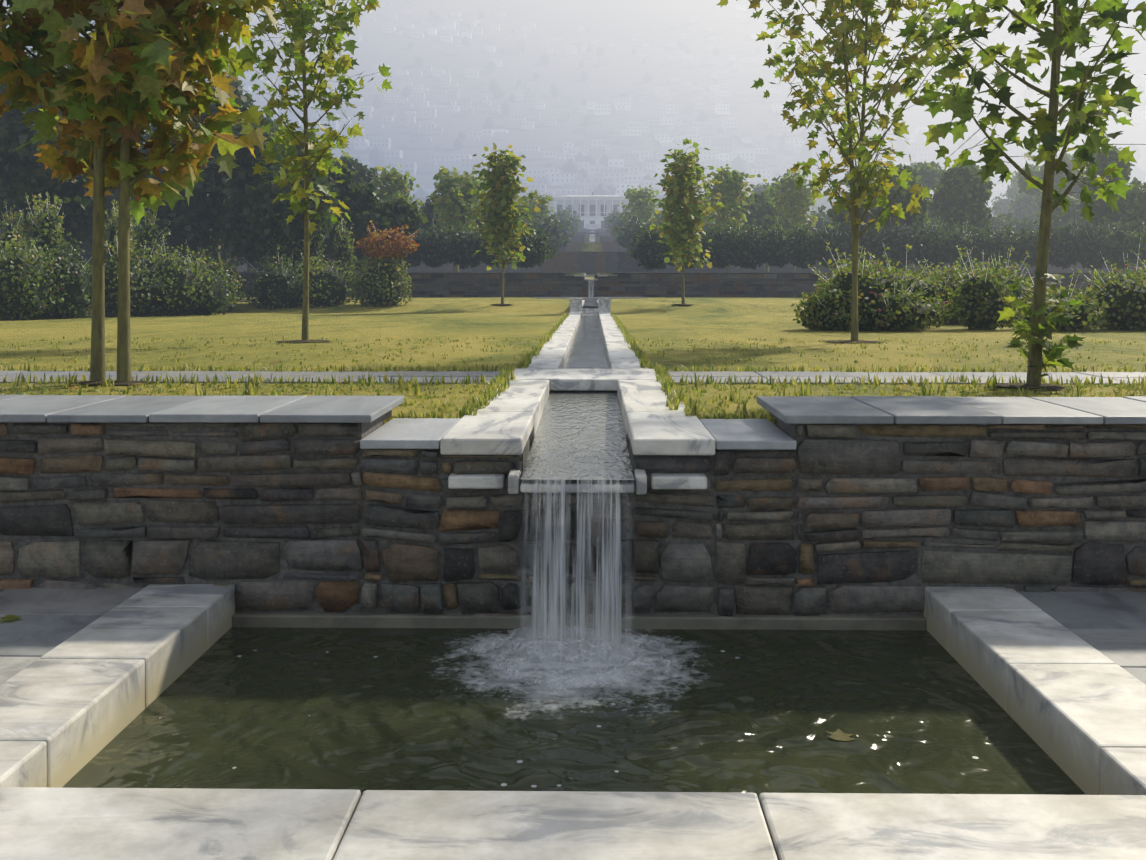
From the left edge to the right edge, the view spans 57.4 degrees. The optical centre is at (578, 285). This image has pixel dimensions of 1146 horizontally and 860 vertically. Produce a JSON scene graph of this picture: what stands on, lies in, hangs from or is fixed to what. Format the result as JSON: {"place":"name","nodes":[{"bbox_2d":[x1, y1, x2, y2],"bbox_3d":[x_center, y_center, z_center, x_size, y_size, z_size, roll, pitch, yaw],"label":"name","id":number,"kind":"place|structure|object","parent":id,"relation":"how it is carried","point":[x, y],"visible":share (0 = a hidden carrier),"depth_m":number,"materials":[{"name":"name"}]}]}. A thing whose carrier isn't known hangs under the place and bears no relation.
{"place":"outdoors","nodes":[
{"label":"outdoors","id":0,"kind":"place"},
{"bbox_2d":[0,229,1145,425],"bbox_3d":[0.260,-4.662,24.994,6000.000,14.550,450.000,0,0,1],"label":"ground sheet","id":1,"kind":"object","parent":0,"point":[697,320],"visible":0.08,"depth_m":15.99,"materials":[{"name":"green plant"}]},
{"bbox_2d":[0,192,419,319],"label":"shrub bed","id":2,"kind":"object","parent":1,"relation":"on","point":[42,275],"visible":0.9,"depth_m":30.66,"materials":[{"name":"green plant"}]},
{"bbox_2d":[0,48,495,279],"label":"trees","id":3,"kind":"object","parent":1,"relation":"on","point":[239,211],"visible":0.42,"depth_m":37.12,"materials":[{"name":"green plant"}]},
{"bbox_2d":[364,164,423,210],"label":"plane tree","id":4,"kind":"object","parent":1,"relation":"on","point":[393,182],"visible":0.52,"depth_m":59.87,"materials":[{"name":"green plant"}]},
{"bbox_2d":[426,164,488,271],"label":"plane tree","id":5,"kind":"object","parent":1,"relation":"on","point":[455,185],"visible":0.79,"depth_m":55.50,"materials":[{"name":"green plant"}]},
{"bbox_2d":[518,189,554,234],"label":"plane tree","id":6,"kind":"object","parent":1,"relation":"on","point":[544,211],"visible":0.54,"depth_m":85.81,"materials":[{"name":"green plant"}]},
{"bbox_2d":[0,410,1145,616],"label":"retaining wall stones","id":7,"kind":"object","parent":1,"relation":"on","point":[1098,563],"visible":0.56,"depth_m":5.72,"materials":[{"name":"grey stone"}]},
{"bbox_2d":[0,395,1145,449],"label":"wall coping","id":8,"kind":"object","parent":7,"relation":"on","point":[726,434],"depth_m":5.95,"materials":[{"name":"grey stone"}]},
{"bbox_2d":[232,612,925,629],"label":"footing wall","id":9,"kind":"structure","parent":7,"relation":"on","point":[639,621],"depth_m":5.69,"materials":[{"name":"stone"}]},
{"bbox_2d":[0,584,1145,859],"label":"pool coping","id":10,"kind":"object","parent":1,"relation":"on","point":[1072,704],"visible":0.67,"depth_m":3.33,"materials":[{"name":"beige stone"}]},
{"bbox_2d":[62,627,1085,799],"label":"pool water","id":11,"kind":"structure","parent":10,"relation":"in","point":[757,712],"depth_m":4.49,"materials":[{"name":"green liquid"}]},
{"bbox_2d":[0,333,1132,740],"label":"fallen leaves","id":12,"kind":"object","parent":11,"relation":"on","point":[838,735],"visible":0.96,"depth_m":8.49,"materials":[{"name":"brown plant"}]},
{"bbox_2d":[517,479,634,662],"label":"waterfall","id":13,"kind":"structure","parent":11,"relation":"on","point":[551,629],"depth_m":5.24,"materials":[{"name":"liquid"}]},
{"bbox_2d":[470,626,681,690],"bbox_3d":[-0.009,1.808,5.199,1.075,0.138,0.777,0,0,1],"label":"water splash","id":14,"kind":"object","parent":11,"relation":"on","point":[640,640],"visible":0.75,"depth_m":5.08,"materials":[{"name":"white liquid"}]},
{"bbox_2d":[0,203,1145,270],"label":"terrace hedges","id":15,"kind":"object","parent":1,"relation":"on","point":[936,243],"visible":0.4,"depth_m":48.78,"materials":[{"name":"green plant"}]},
{"bbox_2d":[0,312,1145,421],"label":"grass tufts","id":16,"kind":"object","parent":1,"relation":"on","point":[503,379],"visible":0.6,"depth_m":9.19,"materials":[{"name":"green plant"}]},
{"bbox_2d":[0,587,1145,684],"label":"paving","id":17,"kind":"structure","parent":1,"relation":"on","point":[1111,626],"depth_m":5.25,"materials":[{"name":"stone"}]},
{"bbox_2d":[0,371,1145,383],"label":"slate path","id":18,"kind":"structure","parent":1,"relation":"on","point":[849,376],"depth_m":9.94,"materials":[{"name":"grey stone"}]},
{"bbox_2d":[75,304,1073,389],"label":"soil patches","id":19,"kind":"object","parent":1,"relation":"on","point":[1042,386],"visible":0.75,"depth_m":9.11,"materials":[{"name":"brown soil"}]},
{"bbox_2d":[0,0,272,381],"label":"plane tree","id":20,"kind":"object","parent":19,"relation":"on","point":[147,52],"visible":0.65,"depth_m":9.07,"materials":[{"name":"green plant"}]},
{"bbox_2d":[0,0,306,380],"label":"plane tree","id":21,"kind":"object","parent":19,"relation":"on","point":[114,67],"visible":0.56,"depth_m":9.07,"materials":[{"name":"green plant"}]},
{"bbox_2d":[228,0,392,339],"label":"plane tree","id":22,"kind":"object","parent":19,"relation":"on","point":[291,11],"visible":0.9,"depth_m":16.10,"materials":[{"name":"green plant"}]},
{"bbox_2d":[465,142,545,304],"bbox_3d":[-2.563,-2.126,35.699,2.672,5.541,2.378,0,0,-30],"label":"plane tree","id":23,"kind":"object","parent":19,"relation":"on","point":[501,196],"visible":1,"depth_m":35.42,"materials":[{"name":"green plant"}]},
{"bbox_2d":[647,138,725,303],"bbox_3d":[3.648,-2.180,35.569,2.441,5.648,2.459,0,0,-37],"label":"plane tree","id":24,"kind":"object","parent":19,"relation":"on","point":[682,180],"visible":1,"depth_m":35.29,"materials":[{"name":"green plant"}]},
{"bbox_2d":[440,298,714,493],"bbox_3d":[0.256,0.768,24.744,1.492,0.750,38.500,0,0,1],"label":"stone channel","id":25,"kind":"object","parent":1,"relation":"on","point":[507,422],"visible":0.56,"depth_m":6.63,"materials":[{"name":"white stone"}]},
{"bbox_2d":[521,391,633,479],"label":"chute water","id":26,"kind":"structure","parent":25,"relation":"on","point":[580,435],"depth_m":6.69,"materials":[{"name":"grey liquid"}]},
{"bbox_2d":[553,302,613,391],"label":"channel water","id":27,"kind":"structure","parent":25,"relation":"in","point":[587,349],"depth_m":15.71,"materials":[{"name":"grey liquid"}]},
{"bbox_2d":[551,192,630,228],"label":"pavilion","id":28,"kind":"structure","parent":1,"relation":"on","point":[592,210],"depth_m":224.46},
{"bbox_2d":[534,273,647,301],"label":"coping","id":29,"kind":"object","parent":1,"relation":"on","point":[589,299],"visible":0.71,"depth_m":44.20,"materials":[{"name":"grey stone"}]},
{"bbox_2d":[589,229,594,242],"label":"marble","id":30,"kind":"object","parent":1,"relation":"on","point":[592,238],"visible":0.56,"depth_m":130.39,"materials":[{"name":"grey stone"}]},
{"bbox_2d":[88,275,1122,296],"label":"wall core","id":31,"kind":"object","parent":1,"relation":"on","point":[634,286],"visible":0.07,"depth_m":47.00,"materials":[{"name":"grey stone"}]},
{"bbox_2d":[86,273,1140,296],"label":"stone wall","id":32,"kind":"structure","parent":31,"relation":"attached to","point":[607,290],"depth_m":46.97,"materials":[{"name":"grey stone"}]},
{"bbox_2d":[87,228,1144,273],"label":"terrace walls","id":33,"kind":"structure","parent":1,"relation":"on","point":[613,257],"depth_m":74.69,"materials":[{"name":"stone"}]},
{"bbox_2d":[620,185,660,225],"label":"plane tree","id":34,"kind":"object","parent":1,"relation":"on","point":[643,209],"visible":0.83,"depth_m":84.44,"materials":[{"name":"green plant"}]},
{"bbox_2d":[238,272,1141,275],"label":"wall coping","id":35,"kind":"object","parent":1,"relation":"on","point":[678,272],"depth_m":46.91,"materials":[{"name":"stone"}]},
{"bbox_2d":[698,164,760,271],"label":"plane tree","id":36,"kind":"object","parent":1,"relation":"on","point":[729,189],"visible":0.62,"depth_m":56.58,"materials":[{"name":"green plant"}]},
{"bbox_2d":[762,168,827,271],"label":"plane tree","id":37,"kind":"object","parent":1,"relation":"on","point":[783,201],"visible":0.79,"depth_m":61.36,"materials":[{"name":"green plant"}]},
{"bbox_2d":[717,0,979,340],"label":"tree","id":38,"kind":"object","parent":1,"relation":"on","point":[845,51],"visible":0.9,"depth_m":15.94,"materials":[{"name":"green plant"}]},
{"bbox_2d":[729,145,1145,271],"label":"trees","id":39,"kind":"object","parent":1,"relation":"on","point":[960,194],"visible":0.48,"depth_m":56.60,"materials":[{"name":"green plant"}]},
{"bbox_2d":[791,235,1145,330],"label":"shrubs","id":40,"kind":"object","parent":1,"relation":"on","point":[891,298],"visible":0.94,"depth_m":20.32,"materials":[{"name":"green plant"}]},
{"bbox_2d":[895,0,1145,384],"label":"plane tree","id":41,"kind":"object","parent":1,"relation":"on","point":[1056,42],"visible":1,"depth_m":8.85,"materials":[{"name":"green plant"}]},
{"bbox_2d":[0,416,1145,615],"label":"retaining wall","id":42,"kind":"structure","parent":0,"point":[517,543],"depth_m":5.74,"materials":[{"name":"grey stone"}]},
{"bbox_2d":[5,0,1145,219],"bbox_3d":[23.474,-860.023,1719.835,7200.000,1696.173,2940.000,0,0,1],"label":"hillside ground","id":43,"kind":"structure","parent":0,"point":[607,22],"depth_m":1131.57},
{"bbox_2d":[3,0,1145,215],"bbox_3d":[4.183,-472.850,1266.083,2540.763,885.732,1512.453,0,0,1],"label":"hillside houses","id":44,"kind":"structure","parent":43,"relation":"on","point":[722,152],"depth_m":828.00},
{"bbox_2d":[74,9,1145,195],"bbox_3d":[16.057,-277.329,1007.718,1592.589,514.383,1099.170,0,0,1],"label":"hillside trees","id":45,"kind":"object","parent":43,"relation":"on","point":[376,156],"visible":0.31,"depth_m":831.36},
{"bbox_2d":[409,195,837,214],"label":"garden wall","id":46,"kind":"structure","parent":43,"relation":"on","point":[823,201],"depth_m":299.55,"materials":[{"name":"grey stone"}]},
{"bbox_2d":[588,279,593,296],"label":"waterfall","id":47,"kind":"structure","parent":0,"point":[592,292],"depth_m":46.61,"materials":[{"name":"liquid"}]},
{"bbox_2d":[1078,0,1145,8],"label":"sky","id":48,"kind":"structure","parent":0,"point":[1132,4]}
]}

